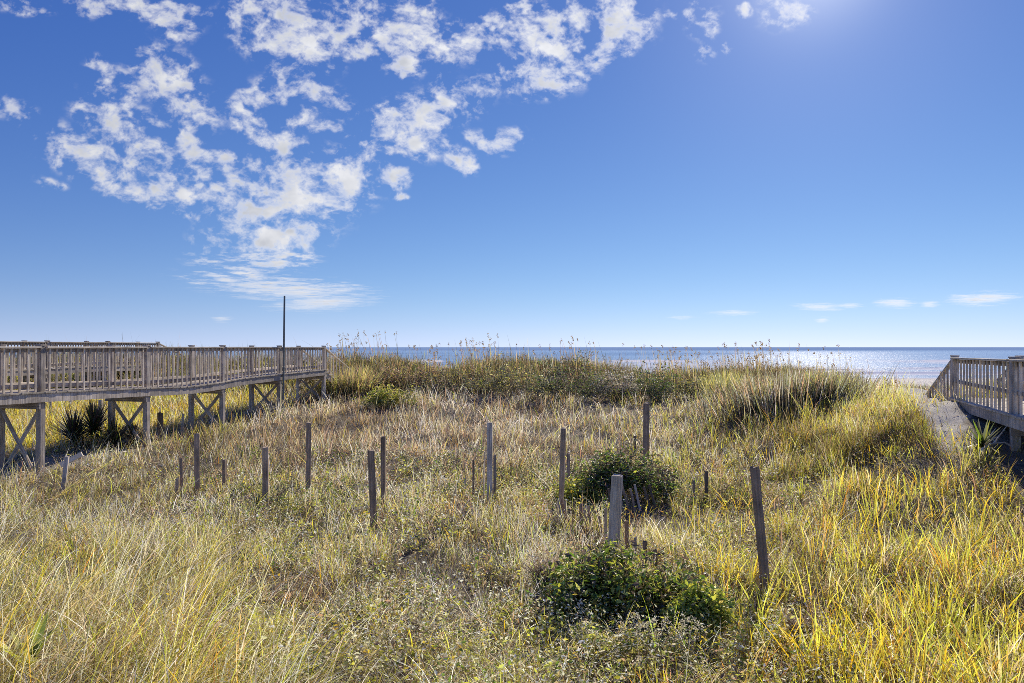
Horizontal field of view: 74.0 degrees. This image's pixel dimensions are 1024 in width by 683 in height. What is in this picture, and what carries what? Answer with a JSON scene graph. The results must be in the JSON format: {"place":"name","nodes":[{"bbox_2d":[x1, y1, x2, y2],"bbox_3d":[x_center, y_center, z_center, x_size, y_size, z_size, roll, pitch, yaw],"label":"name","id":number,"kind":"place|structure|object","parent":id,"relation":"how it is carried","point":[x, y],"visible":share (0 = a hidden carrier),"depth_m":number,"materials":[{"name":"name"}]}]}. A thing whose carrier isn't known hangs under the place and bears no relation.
{"place":"outdoors","nodes":[
{"label":"outdoors","id":0,"kind":"place"},
{"bbox_2d":[0,407,642,682],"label":"golden grass","id":1,"kind":"structure","parent":0,"point":[411,639],"depth_m":8.36,"materials":[{"name":"plant"}]},
{"bbox_2d":[7,0,1009,319],"bbox_3d":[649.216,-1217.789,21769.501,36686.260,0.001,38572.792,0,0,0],"label":"cloud","id":2,"kind":"structure","parent":0,"point":[297,196],"depth_m":4056.07,"materials":[{"name":"white"}]},
{"bbox_2d":[0,349,1023,682],"bbox_3d":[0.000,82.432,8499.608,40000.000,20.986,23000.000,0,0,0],"label":"ground","id":3,"kind":"structure","parent":0,"point":[950,413],"depth_m":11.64,"materials":[{"name":"beige plant"}]},
{"bbox_2d":[0,612,63,674],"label":"broadleaf plant","id":4,"kind":"object","parent":3,"relation":"on","point":[40,631],"visible":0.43,"depth_m":5.68,"materials":[{"name":"green plant"}]},
{"bbox_2d":[0,511,109,586],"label":"grass plume","id":5,"kind":"object","parent":3,"relation":"on","point":[58,539],"depth_m":6.24,"materials":[{"name":"beige plant"}]},
{"bbox_2d":[0,457,116,551],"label":"grass plume","id":6,"kind":"object","parent":3,"relation":"on","point":[65,491],"depth_m":6.24,"materials":[{"name":"beige plant"}]},
{"bbox_2d":[60,456,68,493],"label":"fence post","id":7,"kind":"object","parent":3,"relation":"on","point":[65,471],"visible":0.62,"depth_m":13.25,"materials":[{"name":"grey wood"}]},
{"bbox_2d":[59,452,83,466],"bbox_3d":[-8.986,2.407,13.870,0.459,0.308,0.030,0,0,-6],"label":"plank","id":8,"kind":"object","parent":3,"relation":"on","point":[76,456],"visible":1,"depth_m":13.86,"materials":[{"name":"grey wood"}]},
{"bbox_2d":[45,406,108,452],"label":"yucca","id":9,"kind":"object","parent":3,"relation":"on","point":[72,426],"visible":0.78,"depth_m":17.79,"materials":[{"name":"green plant"}]},
{"bbox_2d":[0,340,183,389],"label":"boardwalk","id":10,"kind":"structure","parent":3,"relation":"on","point":[26,343],"depth_m":27.99,"materials":[{"name":"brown wood"}]},
{"bbox_2d":[64,399,122,442],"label":"yucca","id":11,"kind":"object","parent":3,"relation":"on","point":[96,414],"visible":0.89,"depth_m":17.96,"materials":[{"name":"green plant"}]},
{"bbox_2d":[98,400,102,435],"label":"fence post","id":12,"kind":"object","parent":3,"relation":"on","point":[100,402],"visible":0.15,"depth_m":19.72,"materials":[{"name":"grey wood"}]},
{"bbox_2d":[90,414,133,449],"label":"yucca","id":13,"kind":"object","parent":3,"relation":"on","point":[115,434],"visible":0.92,"depth_m":17.71,"materials":[{"name":"green plant"}]},
{"bbox_2d":[55,558,206,661],"bbox_3d":[-3.331,2.367,5.973,1.230,0.817,0.180,0,-1,-18],"label":"grass plume","id":14,"kind":"object","parent":3,"relation":"on","point":[174,572],"depth_m":6.06,"materials":[{"name":"beige plant"}]},
{"bbox_2d":[120,421,142,447],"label":"yucca","id":15,"kind":"object","parent":3,"relation":"on","point":[135,429],"visible":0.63,"depth_m":18.07,"materials":[{"name":"green plant"}]},
{"bbox_2d":[7,335,273,389],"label":"beach grass","id":16,"kind":"structure","parent":3,"relation":"on","point":[73,375],"depth_m":31.52,"materials":[{"name":"plant"}]},
{"bbox_2d":[0,493,316,682],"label":"weeds","id":17,"kind":"object","parent":3,"relation":"on","point":[248,668],"visible":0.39,"depth_m":7.74,"materials":[{"name":"green plant"}]},
{"bbox_2d":[157,412,162,439],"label":"fence post","id":18,"kind":"object","parent":3,"relation":"on","point":[159,422],"visible":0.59,"depth_m":19.18,"materials":[{"name":"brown wood"}]},
{"bbox_2d":[0,344,354,473],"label":"boardwalk","id":19,"kind":"structure","parent":3,"relation":"on","point":[191,383],"depth_m":18.19,"materials":[{"name":"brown wood"}]},
{"bbox_2d":[5,363,349,449],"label":"golden grass","id":20,"kind":"structure","parent":3,"relation":"on","point":[173,407],"depth_m":23.53,"materials":[{"name":"yellow plant"}]},
{"bbox_2d":[175,478,179,498],"bbox_3d":[-6.262,2.930,12.726,0.069,0.757,0.048,0,0,6],"label":"fence stake","id":21,"kind":"object","parent":3,"relation":"on","point":[177,482],"visible":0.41,"depth_m":12.71,"materials":[{"name":"grey wood"}]},
{"bbox_2d":[179,458,182,496],"bbox_3d":[-6.234,2.744,12.829,0.062,1.110,0.067,0,-1,36],"label":"fence stake","id":22,"kind":"object","parent":3,"relation":"on","point":[181,470],"visible":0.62,"depth_m":12.82,"materials":[{"name":"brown wood"}]},
{"bbox_2d":[181,414,183,436],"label":"fence stake","id":23,"kind":"object","parent":3,"relation":"on","point":[182,424],"visible":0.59,"depth_m":20.12,"materials":[{"name":"grey wood"}]},
{"bbox_2d":[194,433,199,495],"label":"fence post","id":24,"kind":"object","parent":3,"relation":"on","point":[197,459],"visible":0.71,"depth_m":12.99,"materials":[{"name":"grey wood"}]},
{"bbox_2d":[0,501,407,682],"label":"tall grass","id":25,"kind":"structure","parent":3,"relation":"on","point":[124,650],"depth_m":6.05,"materials":[{"name":"yellow plant"}]},
{"bbox_2d":[222,459,226,490],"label":"fence post","id":26,"kind":"object","parent":3,"relation":"on","point":[224,471],"visible":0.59,"depth_m":13.40,"materials":[{"name":"grey wood"}]},
{"bbox_2d":[244,493,265,511],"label":"weeds","id":27,"kind":"object","parent":3,"relation":"on","point":[257,501],"visible":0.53,"depth_m":11.76,"materials":[{"name":"green plant"}]},
{"bbox_2d":[262,446,268,510],"bbox_3d":[-4.324,2.573,11.925,0.108,1.465,0.116,0,0,-14],"label":"fence post","id":28,"kind":"object","parent":3,"relation":"on","point":[265,475],"visible":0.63,"depth_m":11.88,"materials":[{"name":"grey wood"}]},
{"bbox_2d":[282,296,284,414],"bbox_3d":[-8.077,0.632,24.044,0.117,4.502,0.089,0,0,0],"label":"pole","id":29,"kind":"object","parent":3,"relation":"on","point":[283,373],"visible":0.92,"depth_m":24.02,"materials":[{"name":"grey metal"}]},
{"bbox_2d":[305,422,310,494],"bbox_3d":[-3.900,2.413,13.018,0.088,1.736,0.132,0,-1,-43],"label":"fence post","id":30,"kind":"object","parent":3,"relation":"on","point":[308,453],"visible":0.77,"depth_m":12.98,"materials":[{"name":"grey wood"}]},
{"bbox_2d":[291,368,380,400],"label":"grass clump","id":31,"kind":"object","parent":3,"relation":"on","point":[335,392],"visible":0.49,"depth_m":27.77,"materials":[{"name":"plant"}]},
{"bbox_2d":[326,359,395,397],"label":"grass clump","id":32,"kind":"object","parent":3,"relation":"on","point":[353,385],"visible":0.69,"depth_m":28.11,"materials":[{"name":"beige plant"}]},
{"bbox_2d":[367,450,376,529],"bbox_3d":[-2.186,2.499,10.684,0.150,1.590,0.104,0,-1,25],"label":"fence post","id":33,"kind":"object","parent":3,"relation":"on","point":[372,484],"visible":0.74,"depth_m":10.65,"materials":[{"name":"grey wood"}]},
{"bbox_2d":[381,436,385,509],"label":"fence post","id":34,"kind":"object","parent":3,"relation":"on","point":[383,465],"visible":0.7,"depth_m":11.84,"materials":[{"name":"grey wood"}]},
{"bbox_2d":[350,381,418,408],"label":"shrub","id":35,"kind":"object","parent":3,"relation":"on","point":[381,397],"visible":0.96,"depth_m":25.21,"materials":[{"name":"green plant"}]},
{"bbox_2d":[369,359,456,386],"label":"shrub","id":36,"kind":"object","parent":3,"relation":"on","point":[394,374],"visible":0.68,"depth_m":29.57,"materials":[{"name":"green plant"}]},
{"bbox_2d":[405,365,497,392],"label":"shrub","id":37,"kind":"object","parent":3,"relation":"on","point":[445,383],"visible":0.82,"depth_m":28.57,"materials":[{"name":"green plant"}]},
{"bbox_2d":[472,460,473,499],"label":"fence stake","id":38,"kind":"object","parent":3,"relation":"on","point":[472,477],"visible":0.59,"depth_m":12.42,"materials":[{"name":"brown wood"}]},
{"bbox_2d":[106,398,859,610],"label":"rusty weeds","id":39,"kind":"object","parent":3,"relation":"on","point":[449,507],"visible":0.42,"depth_m":11.40,"materials":[{"name":"brown plant"}]},
{"bbox_2d":[93,429,873,682],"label":"weeds","id":40,"kind":"object","parent":3,"relation":"on","point":[590,622],"visible":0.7,"depth_m":6.70,"materials":[{"name":"beige plant"}]},
{"bbox_2d":[483,451,485,502],"bbox_3d":[-0.493,2.558,11.929,0.051,1.276,0.068,0,0,3],"label":"fence stake","id":41,"kind":"object","parent":3,"relation":"on","point":[484,476],"visible":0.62,"depth_m":11.90,"materials":[{"name":"grey wood"}]},
{"bbox_2d":[487,422,492,506],"bbox_3d":[-0.382,2.287,11.725,0.094,1.795,0.113,0,0,5],"label":"fence post","id":42,"kind":"object","parent":3,"relation":"on","point":[489,455],"visible":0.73,"depth_m":11.68,"materials":[{"name":"grey wood"}]},
{"bbox_2d":[493,455,496,504],"bbox_3d":[-0.296,2.563,11.773,0.059,1.220,0.045,0,0,-9],"label":"fence stake","id":43,"kind":"object","parent":3,"relation":"on","point":[494,472],"visible":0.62,"depth_m":11.76,"materials":[{"name":"grey wood"}]},
{"bbox_2d":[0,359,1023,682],"bbox_3d":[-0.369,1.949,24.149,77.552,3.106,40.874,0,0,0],"label":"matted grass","id":44,"kind":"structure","parent":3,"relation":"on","point":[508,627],"depth_m":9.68,"materials":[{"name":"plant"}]},
{"bbox_2d":[0,389,1023,682],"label":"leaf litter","id":45,"kind":"object","parent":3,"relation":"on","point":[536,583],"visible":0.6,"depth_m":7.59,"materials":[{"name":"brown plant"}]},
{"bbox_2d":[465,353,564,395],"bbox_3d":[0.106,1.345,28.019,4.154,1.764,3.164,0,0,0],"label":"shrub","id":46,"kind":"object","parent":3,"relation":"on","point":[505,384],"visible":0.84,"depth_m":27.69,"materials":[{"name":"green plant"}]},
{"bbox_2d":[515,541,566,593],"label":"dead bush","id":47,"kind":"object","parent":3,"relation":"on","point":[537,568],"visible":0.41,"depth_m":7.81,"materials":[{"name":"brown plant"}]},
{"bbox_2d":[559,427,565,518],"bbox_3d":[0.788,2.267,10.766,0.138,1.825,0.105,0,-1,20],"label":"fence post","id":48,"kind":"object","parent":3,"relation":"on","point":[562,463],"visible":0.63,"depth_m":10.73,"materials":[{"name":"grey wood"}]},
{"bbox_2d":[567,453,569,482],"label":"fence stake","id":49,"kind":"object","parent":3,"relation":"on","point":[568,464],"visible":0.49,"depth_m":13.78,"materials":[{"name":"grey wood"}]},
{"bbox_2d":[521,350,627,400],"bbox_3d":[2.405,1.340,26.888,4.222,1.999,3.205,0,0,0],"label":"shrub","id":50,"kind":"object","parent":3,"relation":"on","point":[562,387],"visible":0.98,"depth_m":26.59,"materials":[{"name":"green plant"}]},
{"bbox_2d":[546,472,604,506],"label":"shrub","id":51,"kind":"object","parent":3,"relation":"on","point":[571,494],"visible":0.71,"depth_m":11.76,"materials":[{"name":"green plant"}]},
{"bbox_2d":[557,498,603,536],"bbox_3d":[1.022,2.704,10.274,0.914,0.548,0.083,0,-1,44],"label":"sand fence","id":52,"kind":"object","parent":3,"relation":"on","point":[581,510],"visible":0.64,"depth_m":10.24,"materials":[{"name":"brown wood"}]},
{"bbox_2d":[604,508,606,543],"bbox_3d":[1.281,2.734,9.277,0.044,0.926,0.018,0,0,0],"label":"fence stake","id":53,"kind":"object","parent":3,"relation":"on","point":[605,521],"visible":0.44,"depth_m":9.27,"materials":[{"name":"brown wood"}]},
{"bbox_2d":[516,531,709,628],"bbox_3d":[1.065,2.471,7.247,2.085,0.915,1.320,0,0,0],"label":"shrub","id":54,"kind":"object","parent":3,"relation":"on","point":[598,575],"visible":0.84,"depth_m":6.99,"materials":[{"name":"green plant"}]},
{"bbox_2d":[608,473,622,556],"bbox_3d":[1.339,2.459,8.870,0.188,1.471,0.146,0,-1,42],"label":"fence post","id":55,"kind":"object","parent":3,"relation":"on","point":[615,510],"visible":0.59,"depth_m":8.82,"materials":[{"name":"grey wood"}]},
{"bbox_2d":[588,361,643,399],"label":"shrub","id":56,"kind":"object","parent":3,"relation":"on","point":[616,382],"visible":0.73,"depth_m":26.80,"materials":[{"name":"green plant"}]},
{"bbox_2d":[565,433,687,506],"bbox_3d":[2.019,2.254,12.231,2.237,1.251,1.732,0,0,0],"label":"shrub","id":57,"kind":"object","parent":3,"relation":"on","point":[606,469],"visible":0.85,"depth_m":11.93,"materials":[{"name":"green plant"}]},
{"bbox_2d":[625,521,628,552],"bbox_3d":[1.515,2.779,8.977,0.052,0.826,0.019,0,0,0],"label":"fence stake","id":58,"kind":"object","parent":3,"relation":"on","point":[627,532],"visible":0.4,"depth_m":8.97,"materials":[{"name":"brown wood"}]},
{"bbox_2d":[607,484,656,511],"bbox_3d":[2.003,2.644,11.259,0.895,0.561,0.107,0,0,-15],"label":"sand fence","id":59,"kind":"object","parent":3,"relation":"on","point":[637,497],"visible":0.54,"depth_m":11.27,"materials":[{"name":"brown wood"}]},
{"bbox_2d":[634,537,636,559],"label":"fence stake","id":60,"kind":"object","parent":3,"relation":"on","point":[635,540],"visible":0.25,"depth_m":8.82,"materials":[{"name":"grey wood"}]},
{"bbox_2d":[542,603,747,682],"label":"seed weed","id":61,"kind":"object","parent":3,"relation":"on","point":[623,640],"visible":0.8,"depth_m":5.96,"materials":[{"name":"green plant"}]},
{"bbox_2d":[643,540,646,564],"bbox_3d":[1.670,2.852,8.526,0.056,0.705,0.030,0,0,5],"label":"fence stake","id":62,"kind":"object","parent":3,"relation":"on","point":[645,546],"visible":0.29,"depth_m":8.53,"materials":[{"name":"grey wood"}]},
{"bbox_2d":[643,402,649,463],"bbox_3d":[3.176,2.354,16.119,0.134,1.840,0.171,0,-1,-34],"label":"fence post","id":63,"kind":"object","parent":3,"relation":"on","point":[646,414],"visible":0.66,"depth_m":16.06,"materials":[{"name":"grey wood"}]},
{"bbox_2d":[326,330,971,396],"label":"sea oats","id":64,"kind":"object","parent":3,"relation":"on","point":[658,355],"visible":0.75,"depth_m":32.36,"materials":[{"name":"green plant"}]},
{"bbox_2d":[613,357,685,400],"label":"shrub","id":65,"kind":"object","parent":3,"relation":"on","point":[656,391],"visible":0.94,"depth_m":26.17,"materials":[{"name":"green plant"}]},
{"bbox_2d":[653,549,656,569],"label":"fence stake","id":66,"kind":"object","parent":3,"relation":"on","point":[654,555],"visible":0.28,"depth_m":8.32,"materials":[{"name":"grey wood"}]},
{"bbox_2d":[692,480,694,503],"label":"fence stake","id":67,"kind":"object","parent":3,"relation":"on","point":[693,485],"visible":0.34,"depth_m":11.83,"materials":[{"name":"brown wood"}]},
{"bbox_2d":[673,372,716,397],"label":"shrub","id":68,"kind":"object","parent":3,"relation":"on","point":[689,390],"visible":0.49,"depth_m":25.86,"materials":[{"name":"green plant"}]},
{"bbox_2d":[648,572,746,644],"bbox_3d":[1.796,2.622,6.652,0.906,0.633,0.690,0,0,0],"label":"shrub","id":69,"kind":"object","parent":3,"relation":"on","point":[701,597],"visible":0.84,"depth_m":6.57,"materials":[{"name":"green plant"}]},
{"bbox_2d":[704,471,708,505],"bbox_3d":[3.398,2.740,11.880,0.069,0.958,0.035,0,0,0],"label":"fence stake","id":70,"kind":"object","parent":3,"relation":"on","point":[706,481],"visible":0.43,"depth_m":11.88,"materials":[{"name":"grey wood"}]},
{"bbox_2d":[694,368,758,401],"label":"grass clump","id":71,"kind":"object","parent":3,"relation":"on","point":[711,382],"visible":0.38,"depth_m":24.47,"materials":[{"name":"beige plant"}]},
{"bbox_2d":[736,388,777,405],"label":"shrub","id":72,"kind":"object","parent":3,"relation":"on","point":[751,397],"visible":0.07,"depth_m":19.81,"materials":[{"name":"green plant"}]},
{"bbox_2d":[750,466,769,591],"bbox_3d":[2.842,2.292,7.737,0.234,1.752,0.116,0,0,0],"label":"fence post","id":73,"kind":"object","parent":3,"relation":"on","point":[759,521],"visible":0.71,"depth_m":7.71,"materials":[{"name":"grey wood"}]},
{"bbox_2d":[566,386,1023,682],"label":"golden grass","id":74,"kind":"structure","parent":3,"relation":"on","point":[910,652],"depth_m":7.34,"materials":[{"name":"yellow plant"}]},
{"bbox_2d":[676,362,915,433],"bbox_3d":[8.324,1.523,19.589,6.960,2.116,7.009,0,0,0],"label":"grass clump","id":75,"kind":"object","parent":3,"relation":"on","point":[782,393],"visible":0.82,"depth_m":19.05,"materials":[{"name":"beige plant"}]},
{"bbox_2d":[763,592,834,642],"bbox_3d":[2.876,2.711,6.734,0.762,0.434,0.569,0,0,0],"label":"dead bush","id":76,"kind":"object","parent":3,"relation":"on","point":[804,620],"visible":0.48,"depth_m":6.69,"materials":[{"name":"grey plant"}]},
{"bbox_2d":[789,366,874,405],"bbox_3d":[8.936,1.245,18.901,2.500,1.263,2.409,0,-1,35],"label":"grass clump","id":77,"kind":"object","parent":3,"relation":"on","point":[833,387],"visible":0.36,"depth_m":18.62,"materials":[{"name":"plant"}]},
{"bbox_2d":[643,434,1023,682],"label":"reed grass","id":78,"kind":"structure","parent":3,"relation":"on","point":[924,652],"depth_m":7.01,"materials":[{"name":"yellow plant"}]},
{"bbox_2d":[659,421,1023,682],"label":"weeds","id":79,"kind":"object","parent":3,"relation":"on","point":[828,653],"visible":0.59,"depth_m":7.68,"materials":[{"name":"yellow plant"}]},
{"bbox_2d":[775,374,949,482],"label":"beach grass","id":80,"kind":"structure","parent":3,"relation":"on","point":[873,426],"depth_m":14.29,"materials":[{"name":"plant"}]},
{"bbox_2d":[925,355,1023,450],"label":"boardwalk","id":81,"kind":"structure","parent":3,"relation":"on","point":[1010,413],"depth_m":13.12,"materials":[{"name":"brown wood"}]},
{"bbox_2d":[958,419,1008,452],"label":"yucca","id":82,"kind":"object","parent":3,"relation":"on","point":[984,438],"visible":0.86,"depth_m":12.12,"materials":[{"name":"green plant"}]},
{"bbox_2d":[979,426,1012,455],"bbox_3d":[8.312,1.734,11.780,0.705,0.516,0.205,0,0,-9],"label":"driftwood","id":83,"kind":"object","parent":3,"relation":"on","point":[982,448],"visible":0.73,"depth_m":11.82,"materials":[{"name":"grey wood"}]},
{"bbox_2d":[0,0,1023,346],"label":"sky","id":84,"kind":"structure","parent":0,"point":[766,167],"materials":[{"name":"blue"}]},
{"bbox_2d":[9,347,1023,378],"bbox_3d":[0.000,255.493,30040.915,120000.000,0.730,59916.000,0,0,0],"label":"sea","id":85,"kind":"structure","parent":0,"point":[924,362],"depth_m":352.20,"materials":[{"name":"liquid"}]},
{"bbox_2d":[151,341,889,395],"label":"beach grass","id":86,"kind":"structure","parent":0,"point":[353,361],"depth_m":31.98,"materials":[{"name":"plant"}]}
]}

